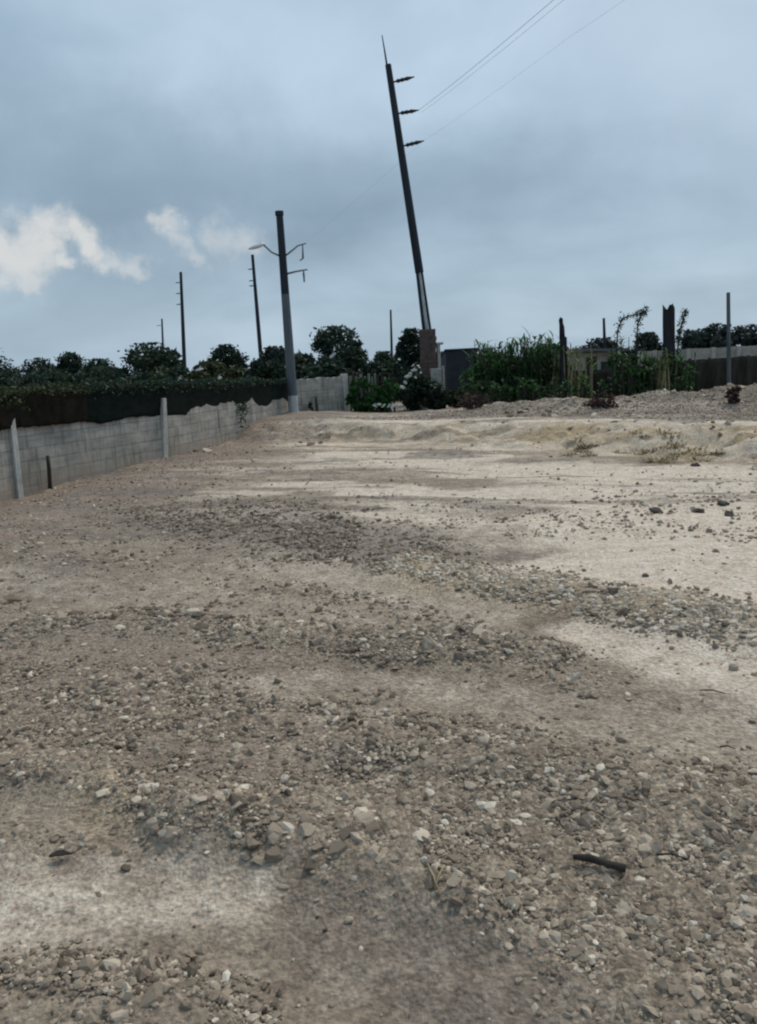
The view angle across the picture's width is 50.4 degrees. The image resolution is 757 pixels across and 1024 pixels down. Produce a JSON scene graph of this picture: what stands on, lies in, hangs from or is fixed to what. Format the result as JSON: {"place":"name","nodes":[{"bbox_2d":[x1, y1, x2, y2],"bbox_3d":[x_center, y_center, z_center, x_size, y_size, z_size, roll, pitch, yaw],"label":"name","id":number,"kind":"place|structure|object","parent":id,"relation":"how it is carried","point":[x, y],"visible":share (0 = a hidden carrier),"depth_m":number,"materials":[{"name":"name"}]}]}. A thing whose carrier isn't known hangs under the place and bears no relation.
{"place":"outdoors","nodes":[
{"label":"outdoors","id":0,"kind":"place"},
{"bbox_2d":[0,355,756,1023],"bbox_3d":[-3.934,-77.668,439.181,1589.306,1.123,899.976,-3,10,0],"label":"ground","id":1,"kind":"structure","parent":0,"point":[240,913],"depth_m":4.12,"materials":[{"name":"soil"}]},
{"bbox_2d":[0,376,24,392],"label":"shrub","id":2,"kind":"object","parent":1,"relation":"on","point":[11,381],"visible":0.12,"depth_m":32.18,"materials":[{"name":"green plant"}]},
{"bbox_2d":[0,348,27,383],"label":"broadleaf tree","id":3,"kind":"object","parent":1,"relation":"on","point":[3,368],"visible":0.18,"depth_m":51.77,"materials":[{"name":"green plant"}]},
{"bbox_2d":[0,372,43,393],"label":"shrub","id":4,"kind":"object","parent":1,"relation":"on","point":[24,381],"visible":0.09,"depth_m":34.02,"materials":[{"name":"green plant"}]},
{"bbox_2d":[1,357,60,375],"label":"broadleaf tree","id":5,"kind":"object","parent":1,"relation":"on","point":[42,365],"visible":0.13,"depth_m":48.64,"materials":[{"name":"green plant"}]},
{"bbox_2d":[46,456,51,488],"bbox_3d":[-5.354,-0.606,13.050,0.091,0.619,0.068,-3,10,0],"label":"stake","id":6,"kind":"object","parent":1,"relation":"on","point":[49,477],"visible":0.78,"depth_m":13.03,"materials":[{"name":"brown wood"}]},
{"bbox_2d":[26,367,88,385],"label":"shrub","id":7,"kind":"object","parent":1,"relation":"on","point":[49,372],"visible":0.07,"depth_m":35.72,"materials":[{"name":"green plant"}]},
{"bbox_2d":[53,351,83,374],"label":"broadleaf tree","id":8,"kind":"object","parent":1,"relation":"on","point":[70,361],"visible":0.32,"depth_m":50.54,"materials":[{"name":"green plant"}]},
{"bbox_2d":[33,366,125,392],"bbox_3d":[-12.113,-4.775,32.706,3.673,2.231,2.809,-3,10,0],"label":"shrub","id":9,"kind":"object","parent":1,"relation":"on","point":[100,375],"visible":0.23,"depth_m":32.65,"materials":[{"name":"green plant"}]},
{"bbox_2d":[78,358,115,379],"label":"broadleaf tree","id":10,"kind":"object","parent":1,"relation":"on","point":[87,367],"visible":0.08,"depth_m":47.80,"materials":[{"name":"green plant"}]},
{"bbox_2d":[92,366,153,390],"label":"shrub","id":11,"kind":"object","parent":1,"relation":"on","point":[140,376],"visible":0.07,"depth_m":33.75,"materials":[{"name":"green plant"}]},
{"bbox_2d":[89,342,187,380],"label":"broadleaf tree","id":12,"kind":"object","parent":1,"relation":"on","point":[150,359],"visible":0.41,"depth_m":44.25,"materials":[{"name":"green plant"}]},
{"bbox_2d":[0,398,288,501],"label":"block wall","id":13,"kind":"structure","parent":1,"relation":"on","point":[76,450],"depth_m":14.60,"materials":[{"name":"concrete"}]},
{"bbox_2d":[0,390,86,430],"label":"shade cloth","id":14,"kind":"object","parent":13,"relation":"hanging from","point":[48,409],"visible":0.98,"depth_m":13.02,"materials":[{"name":"fabric"}]},
{"bbox_2d":[0,385,29,410],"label":"creeper","id":15,"kind":"object","parent":14,"relation":"attached to","point":[7,391],"visible":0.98,"depth_m":12.29,"materials":[{"name":"green plant"}]},
{"bbox_2d":[11,381,94,395],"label":"creeper","id":16,"kind":"object","parent":14,"relation":"attached to","point":[39,389],"visible":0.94,"depth_m":13.17,"materials":[{"name":"green plant"}]},
{"bbox_2d":[84,380,287,423],"bbox_3d":[-3.729,-2.608,18.652,0.312,0.910,10.005,0,11,15],"label":"shade cloth","id":17,"kind":"object","parent":13,"relation":"hanging from","point":[108,407],"visible":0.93,"depth_m":16.38,"materials":[{"name":"fabric"}]},
{"bbox_2d":[75,377,175,400],"bbox_3d":[-4.675,-2.356,15.052,0.483,0.446,2.814,1,11,21],"label":"creeper","id":18,"kind":"object","parent":17,"relation":"attached to","point":[103,386],"visible":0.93,"depth_m":14.72,"materials":[{"name":"green plant"}]},
{"bbox_2d":[156,375,236,394],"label":"creeper","id":19,"kind":"object","parent":17,"relation":"attached to","point":[197,382],"visible":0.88,"depth_m":17.37,"materials":[{"name":"green plant"}]},
{"bbox_2d":[225,375,287,391],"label":"creeper","id":20,"kind":"object","parent":17,"relation":"attached to","point":[241,380],"visible":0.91,"depth_m":20.82,"materials":[{"name":"green plant"}]},
{"bbox_2d":[235,401,249,431],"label":"creeper","id":21,"kind":"object","parent":13,"relation":"attached to","point":[242,409],"visible":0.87,"depth_m":19.93,"materials":[{"name":"green plant"}]},
{"bbox_2d":[126,364,170,383],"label":"shrub","id":22,"kind":"object","parent":1,"relation":"on","point":[161,373],"visible":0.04,"depth_m":35.60,"materials":[{"name":"green plant"}]},
{"bbox_2d":[139,981,162,1007],"bbox_3d":[-0.594,1.271,2.101,0.075,0.032,0.057,-31,36,-30],"label":"stone","id":23,"kind":"object","parent":1,"relation":"on","point":[153,993],"visible":1,"depth_m":2.09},
{"bbox_2d":[154,364,189,382],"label":"shrub","id":24,"kind":"object","parent":1,"relation":"on","point":[177,370],"visible":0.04,"depth_m":32.70,"materials":[{"name":"green plant"}]},
{"bbox_2d":[176,272,186,366],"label":"utility pole","id":25,"kind":"object","parent":1,"relation":"on","point":[181,304],"visible":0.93,"depth_m":79.59,"materials":[{"name":"metal"}]},
{"bbox_2d":[186,368,213,379],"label":"shrub","id":26,"kind":"object","parent":1,"relation":"on","point":[192,375],"visible":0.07,"depth_m":33.67,"materials":[{"name":"green plant"}]},
{"bbox_2d":[191,343,250,378],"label":"broadleaf tree","id":27,"kind":"object","parent":1,"relation":"on","point":[222,353],"visible":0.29,"depth_m":45.68,"materials":[{"name":"green plant"}]},
{"bbox_2d":[199,360,244,381],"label":"shrub","id":28,"kind":"object","parent":1,"relation":"on","point":[215,369],"visible":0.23,"depth_m":35.38,"materials":[{"name":"green plant"}]},
{"bbox_2d":[248,255,261,357],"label":"utility pole","id":29,"kind":"object","parent":1,"relation":"on","point":[254,285],"visible":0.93,"depth_m":72.63,"materials":[{"name":"metal"}]},
{"bbox_2d":[237,358,285,380],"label":"shrub","id":30,"kind":"object","parent":1,"relation":"on","point":[272,369],"visible":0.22,"depth_m":31.95,"materials":[{"name":"green plant"}]},
{"bbox_2d":[257,345,284,362],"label":"broadleaf tree","id":31,"kind":"object","parent":1,"relation":"on","point":[271,352],"visible":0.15,"depth_m":44.66,"materials":[{"name":"green plant"}]},
{"bbox_2d":[264,846,280,863],"bbox_3d":[-0.349,1.142,2.661,0.058,0.040,0.052,-9,12,-31],"label":"stone","id":32,"kind":"object","parent":1,"relation":"on","point":[272,855],"visible":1,"depth_m":2.65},
{"bbox_2d":[266,822,282,837],"bbox_3d":[-0.355,1.093,2.752,0.059,0.036,0.066,-5,25,-9],"label":"stone","id":33,"kind":"object","parent":1,"relation":"on","point":[275,828],"visible":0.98,"depth_m":2.74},
{"bbox_2d":[249,210,307,411],"bbox_3d":[-2.688,-5.241,22.593,1.602,6.122,0.293,-4,10,-5],"label":"lamp pole","id":34,"kind":"object","parent":1,"relation":"on","point":[289,359],"visible":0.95,"depth_m":22.43,"materials":[{"name":"metal"}]},
{"bbox_2d":[282,353,317,378],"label":"shrub","id":35,"kind":"object","parent":1,"relation":"on","point":[310,358],"visible":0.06,"depth_m":34.72,"materials":[{"name":"green plant"}]},
{"bbox_2d":[297,822,315,836],"bbox_3d":[-0.244,1.083,2.732,0.076,0.045,0.061,-7,11,-21],"label":"stone","id":36,"kind":"object","parent":1,"relation":"on","point":[306,829],"visible":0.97,"depth_m":2.72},
{"bbox_2d":[296,374,349,410],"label":"block wall","id":37,"kind":"structure","parent":1,"relation":"on","point":[330,393],"depth_m":24.35,"materials":[{"name":"concrete"}]},
{"bbox_2d":[296,355,363,396],"bbox_3d":[-2.080,-5.283,32.692,2.979,2.255,2.750,-3,10,0],"label":"shrub","id":38,"kind":"object","parent":1,"relation":"on","point":[331,368],"visible":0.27,"depth_m":32.57,"materials":[{"name":"green plant"}]},
{"bbox_2d":[285,324,383,373],"bbox_3d":[-1.986,-7.181,39.125,4.304,3.867,4.827,-9,12,-30],"label":"broadleaf tree","id":39,"kind":"object","parent":1,"relation":"on","point":[326,341],"visible":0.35,"depth_m":38.50,"materials":[{"name":"green plant"}]},
{"bbox_2d":[339,825,357,840],"bbox_3d":[-0.104,1.089,2.714,0.055,0.041,0.076,-12,19,33],"label":"stone","id":40,"kind":"object","parent":1,"relation":"on","point":[344,833],"visible":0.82,"depth_m":2.70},
{"bbox_2d":[345,379,363,411],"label":"shrub","id":41,"kind":"object","parent":1,"relation":"on","point":[351,397],"visible":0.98,"depth_m":24.50,"materials":[{"name":"green plant"}]},
{"bbox_2d":[343,358,382,397],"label":"shrub","id":42,"kind":"object","parent":1,"relation":"on","point":[366,368],"visible":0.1,"depth_m":33.42,"materials":[{"name":"green plant"}]},
{"bbox_2d":[357,377,377,412],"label":"shrub","id":43,"kind":"object","parent":1,"relation":"on","point":[367,401],"visible":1,"depth_m":24.41,"materials":[{"name":"green plant"}]},
{"bbox_2d":[348,373,395,411],"bbox_3d":[-0.267,-3.541,24.886,1.611,1.484,0.157,-3,10,0],"label":"board fence","id":44,"kind":"object","parent":1,"relation":"on","point":[376,380],"visible":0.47,"depth_m":24.79,"materials":[{"name":"grey wood"}]},
{"bbox_2d":[372,351,396,363],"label":"broadleaf tree","id":45,"kind":"object","parent":1,"relation":"on","point":[383,356],"visible":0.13,"depth_m":50.69,"materials":[{"name":"green plant"}]},
{"bbox_2d":[374,376,399,412],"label":"shrub","id":46,"kind":"object","parent":1,"relation":"on","point":[393,388],"visible":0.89,"depth_m":24.47,"materials":[{"name":"green plant"}]},
{"bbox_2d":[370,361,409,400],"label":"shrub","id":47,"kind":"object","parent":1,"relation":"on","point":[384,370],"visible":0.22,"depth_m":32.36,"materials":[{"name":"green plant"}]},
{"bbox_2d":[382,35,430,328],"bbox_3d":[1.166,-9.968,28.701,1.474,13.042,0.296,-3,10,0],"label":"utility pole","id":48,"kind":"object","parent":1,"relation":"on","point":[419,271],"visible":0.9,"depth_m":28.36,"materials":[{"name":"concrete"}]},
{"bbox_2d":[394,327,436,403],"bbox_3d":[1.332,-5.028,28.547,1.570,3.050,1.685,-3,10,0],"label":"broadleaf tree","id":49,"kind":"object","parent":1,"relation":"on","point":[409,339],"visible":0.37,"depth_m":28.22,"materials":[{"name":"green plant"}]},
{"bbox_2d":[391,362,445,410],"bbox_3d":[1.278,-3.989,25.714,1.679,1.670,1.389,-5,10,-13],"label":"shrub","id":50,"kind":"object","parent":1,"relation":"on","point":[413,392],"visible":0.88,"depth_m":25.50,"materials":[{"name":"green plant"}]},
{"bbox_2d":[419,329,444,407],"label":"gate pillar","id":51,"kind":"structure","parent":1,"relation":"on","point":[430,352],"depth_m":26.52,"materials":[{"name":"concrete"}]},
{"bbox_2d":[430,388,452,409],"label":"shrub","id":52,"kind":"object","parent":1,"relation":"on","point":[439,404],"visible":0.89,"depth_m":25.30,"materials":[{"name":"green plant"}]},
{"bbox_2d":[445,388,470,408],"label":"shrub","id":53,"kind":"object","parent":1,"relation":"on","point":[451,395],"visible":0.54,"depth_m":25.05,"materials":[{"name":"green plant"}]},
{"bbox_2d":[440,348,477,392],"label":"shed","id":54,"kind":"structure","parent":1,"relation":"on","point":[454,362],"depth_m":30.51,"materials":[{"name":"metal"}]},
{"bbox_2d":[450,392,493,408],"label":"shrub","id":55,"kind":"object","parent":1,"relation":"on","point":[477,399],"visible":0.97,"depth_m":20.41,"materials":[{"name":"brown plant"}]},
{"bbox_2d":[458,374,491,404],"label":"cane clump","id":56,"kind":"object","parent":1,"relation":"on","point":[477,385],"visible":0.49,"depth_m":23.05,"materials":[{"name":"green plant"}]},
{"bbox_2d":[462,350,495,402],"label":"cane clump","id":57,"kind":"object","parent":1,"relation":"on","point":[473,373],"visible":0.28,"depth_m":24.36,"materials":[{"name":"green plant"}]},
{"bbox_2d":[468,339,502,401],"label":"cane clump","id":58,"kind":"object","parent":1,"relation":"on","point":[489,364],"visible":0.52,"depth_m":24.15,"materials":[{"name":"green plant"}]},
{"bbox_2d":[473,341,515,402],"bbox_3d":[3.567,-4.056,24.044,1.373,2.154,1.019,2,11,24],"label":"cane clump","id":59,"kind":"object","parent":1,"relation":"on","point":[507,372],"visible":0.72,"depth_m":23.93,"materials":[{"name":"green plant"}]},
{"bbox_2d":[475,380,513,403],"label":"cane clump","id":60,"kind":"object","parent":1,"relation":"on","point":[493,388],"visible":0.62,"depth_m":22.96,"materials":[{"name":"green plant"}]},
{"bbox_2d":[496,337,528,401],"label":"cane clump","id":61,"kind":"object","parent":1,"relation":"on","point":[510,365],"visible":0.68,"depth_m":23.91,"materials":[{"name":"green plant"}]},
{"bbox_2d":[496,376,531,402],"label":"cane clump","id":62,"kind":"object","parent":1,"relation":"on","point":[524,391],"visible":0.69,"depth_m":22.78,"materials":[{"name":"green plant"}]},
{"bbox_2d":[511,333,545,400],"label":"cane clump","id":63,"kind":"object","parent":1,"relation":"on","point":[525,366],"visible":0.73,"depth_m":23.72,"materials":[{"name":"green plant"}]},
{"bbox_2d":[516,378,549,400],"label":"cane clump","id":64,"kind":"object","parent":1,"relation":"on","point":[530,387],"visible":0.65,"depth_m":22.54,"materials":[{"name":"green plant"}]},
{"bbox_2d":[514,327,552,396],"bbox_3d":[4.764,-4.351,24.282,1.385,2.534,1.087,-3,10,0],"label":"cane clump","id":65,"kind":"object","parent":1,"relation":"on","point":[543,364],"visible":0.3,"depth_m":24.21,"materials":[{"name":"green plant"}]},
{"bbox_2d":[527,330,563,398],"bbox_3d":[4.951,-4.182,23.869,1.225,2.355,1.061,-3,10,0],"label":"cane clump","id":66,"kind":"object","parent":1,"relation":"on","point":[547,374],"visible":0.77,"depth_m":23.89,"materials":[{"name":"green plant"}]},
{"bbox_2d":[531,377,572,400],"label":"cane clump","id":67,"kind":"object","parent":1,"relation":"on","point":[560,393],"visible":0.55,"depth_m":22.49,"materials":[{"name":"green plant"}]},
{"bbox_2d":[559,317,567,393],"bbox_3d":[5.434,-4.325,23.651,0.259,2.759,0.250,-3,10,0],"label":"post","id":68,"kind":"object","parent":1,"relation":"on","point":[563,342],"visible":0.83,"depth_m":23.52,"materials":[{"name":"brown wood"}]},
{"bbox_2d":[556,343,584,396],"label":"cane clump","id":69,"kind":"object","parent":1,"relation":"on","point":[570,369],"visible":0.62,"depth_m":23.52,"materials":[{"name":"green plant"}]},
{"bbox_2d":[576,344,596,398],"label":"cane clump","id":70,"kind":"object","parent":1,"relation":"on","point":[591,374],"visible":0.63,"depth_m":23.59,"materials":[{"name":"green plant"}]},
{"bbox_2d":[575,380,607,398],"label":"cane clump","id":71,"kind":"object","parent":1,"relation":"on","point":[603,387],"visible":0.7,"depth_m":22.67,"materials":[{"name":"green plant"}]},
{"bbox_2d":[567,348,627,370],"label":"house","id":72,"kind":"structure","parent":1,"relation":"on","point":[601,358],"depth_m":39.38,"materials":[{"name":"concrete"}]},
{"bbox_2d":[574,337,627,357],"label":"broadleaf tree","id":73,"kind":"object","parent":1,"relation":"on","point":[597,342],"visible":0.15,"depth_m":60.25,"materials":[{"name":"green plant"}]},
{"bbox_2d":[583,392,619,408],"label":"shrub","id":74,"kind":"object","parent":1,"relation":"on","point":[597,401],"visible":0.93,"depth_m":18.43,"materials":[{"name":"brown plant"}]},
{"bbox_2d":[605,336,637,396],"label":"cane clump","id":75,"kind":"object","parent":1,"relation":"on","point":[628,387],"visible":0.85,"depth_m":23.09,"materials":[{"name":"green plant"}]},
{"bbox_2d":[610,351,633,396],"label":"cane clump","id":76,"kind":"object","parent":1,"relation":"on","point":[623,368],"visible":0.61,"depth_m":23.39,"materials":[{"name":"green plant"}]},
{"bbox_2d":[606,352,642,395],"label":"shrub","id":77,"kind":"object","parent":1,"relation":"on","point":[625,362],"visible":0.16,"depth_m":24.07,"materials":[{"name":"green plant"}]},
{"bbox_2d":[610,305,651,394],"bbox_3d":[7.354,-4.553,23.427,1.177,2.907,0.315,-3,10,0],"label":"creeper","id":78,"kind":"object","parent":1,"relation":"on","point":[627,317],"visible":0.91,"depth_m":23.27,"materials":[{"name":"green plant"}]},
{"bbox_2d":[631,308,646,393],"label":"creeper","id":79,"kind":"object","parent":1,"relation":"on","point":[643,314],"visible":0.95,"depth_m":23.23,"materials":[{"name":"green plant"}]},
{"bbox_2d":[626,348,652,394],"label":"cane clump","id":80,"kind":"object","parent":1,"relation":"on","point":[646,367],"visible":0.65,"depth_m":23.23,"materials":[{"name":"green plant"}]},
{"bbox_2d":[622,331,662,355],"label":"broadleaf tree","id":81,"kind":"object","parent":1,"relation":"on","point":[648,341],"visible":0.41,"depth_m":60.34,"materials":[{"name":"green plant"}]},
{"bbox_2d":[624,352,661,394],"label":"cane clump","id":82,"kind":"object","parent":1,"relation":"on","point":[653,383],"visible":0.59,"depth_m":23.11,"materials":[{"name":"green plant"}]},
{"bbox_2d":[655,348,673,390],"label":"cane clump","id":83,"kind":"object","parent":1,"relation":"on","point":[660,374],"visible":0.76,"depth_m":22.71,"materials":[{"name":"green plant"}]},
{"bbox_2d":[573,355,756,397],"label":"cloth fence","id":84,"kind":"object","parent":1,"relation":"on","point":[712,373],"visible":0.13,"depth_m":24.08,"materials":[{"name":"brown fabric"}]},
{"bbox_2d":[640,355,694,391],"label":"shrub","id":85,"kind":"object","parent":1,"relation":"on","point":[646,373],"visible":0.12,"depth_m":23.98,"materials":[{"name":"green plant"}]},
{"bbox_2d":[661,304,674,390],"bbox_3d":[8.343,-4.461,23.143,0.398,3.008,0.395,-3,10,0],"label":"wooden post","id":86,"kind":"object","parent":1,"relation":"on","point":[668,327],"visible":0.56,"depth_m":22.92,"materials":[{"name":"brown wood"}]},
{"bbox_2d":[654,351,682,390],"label":"cane clump","id":87,"kind":"object","parent":1,"relation":"on","point":[664,359],"visible":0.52,"depth_m":22.90,"materials":[{"name":"green plant"}]},
{"bbox_2d":[666,354,691,391],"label":"cane clump","id":88,"kind":"object","parent":1,"relation":"on","point":[681,384],"visible":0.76,"depth_m":22.77,"materials":[{"name":"green plant"}]},
{"bbox_2d":[672,308,688,377],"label":"creeper","id":89,"kind":"object","parent":1,"relation":"on","point":[683,321],"visible":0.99,"depth_m":22.90,"materials":[{"name":"green plant"}]},
{"bbox_2d":[673,351,698,391],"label":"cane clump","id":90,"kind":"object","parent":1,"relation":"on","point":[691,376],"visible":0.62,"depth_m":23.12,"materials":[{"name":"green plant"}]},
{"bbox_2d":[675,328,710,349],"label":"broadleaf tree","id":91,"kind":"object","parent":1,"relation":"on","point":[691,339],"visible":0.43,"depth_m":60.15,"materials":[{"name":"green plant"}]},
{"bbox_2d":[638,345,756,365],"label":"wall","id":92,"kind":"structure","parent":1,"relation":"on","point":[711,352],"depth_m":41.40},
{"bbox_2d":[688,323,751,347],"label":"broadleaf tree","id":93,"kind":"object","parent":1,"relation":"on","point":[720,339],"visible":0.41,"depth_m":60.01,"materials":[{"name":"green plant"}]},
{"bbox_2d":[726,292,730,382],"bbox_3d":[10.035,-4.649,23.032,0.210,3.190,0.118,-3,10,0],"label":"fence post","id":94,"kind":"object","parent":1,"relation":"on","point":[728,317],"visible":0.79,"depth_m":22.93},
{"bbox_2d":[724,385,741,403],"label":"shrub","id":95,"kind":"object","parent":1,"relation":"on","point":[732,395],"visible":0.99,"depth_m":17.45,"materials":[{"name":"brown plant"}]},
{"bbox_2d":[726,323,756,345],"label":"broadleaf tree","id":96,"kind":"object","parent":1,"relation":"on","point":[745,330],"visible":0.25,"depth_m":60.40,"materials":[{"name":"green plant"}]},
{"bbox_2d":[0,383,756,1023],"bbox_3d":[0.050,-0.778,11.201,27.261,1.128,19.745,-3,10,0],"label":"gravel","id":97,"kind":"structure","parent":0,"point":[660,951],"depth_m":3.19,"materials":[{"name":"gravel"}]},
{"bbox_2d":[229,793,249,811],"bbox_3d":[-0.504,1.035,2.881,0.087,0.056,0.077,19,19,39],"label":"stone","id":98,"kind":"object","parent":97,"relation":"on","point":[234,798],"visible":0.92,"depth_m":2.86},
{"bbox_2d":[328,841,349,856],"bbox_3d":[-0.126,1.110,2.646,0.085,0.043,0.060,-22,19,-16],"label":"stone","id":99,"kind":"object","parent":97,"relation":"on","point":[338,847],"visible":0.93,"depth_m":2.63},
{"bbox_2d":[354,812,375,822],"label":"stone","id":100,"kind":"object","parent":97,"relation":"on","point":[361,817],"visible":0.78,"depth_m":2.81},
{"bbox_2d":[364,821,380,834],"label":"stone","id":101,"kind":"object","parent":97,"relation":"on","point":[374,826],"visible":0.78,"depth_m":2.72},
{"bbox_2d":[412,829,429,840],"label":"stone","id":102,"kind":"object","parent":97,"relation":"on","point":[417,834],"visible":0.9,"depth_m":2.67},
{"bbox_2d":[421,635,436,650],"bbox_3d":[0.282,0.743,4.550,0.100,0.105,0.113,-16,2,-6],"label":"stone","id":103,"kind":"object","parent":97,"relation":"on","point":[429,642],"visible":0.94,"depth_m":4.51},
{"bbox_2d":[573,854,625,872],"bbox_3d":[0.698,1.104,2.541,0.164,0.029,0.026,3,12,29],"label":"stick","id":104,"kind":"object","parent":97,"relation":"on","point":[600,861],"visible":1,"depth_m":2.53,"materials":[{"name":"brown wood"}]},
{"bbox_2d":[649,839,663,855],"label":"stone","id":105,"kind":"object","parent":97,"relation":"on","point":[656,846],"visible":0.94,"depth_m":2.61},
{"bbox_2d":[733,904,756,917],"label":"stone","id":106,"kind":"object","parent":97,"relation":"on","point":[745,910],"visible":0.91,"depth_m":2.30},
{"bbox_2d":[0,0,756,376],"label":"sky","id":107,"kind":"structure","parent":0,"point":[144,143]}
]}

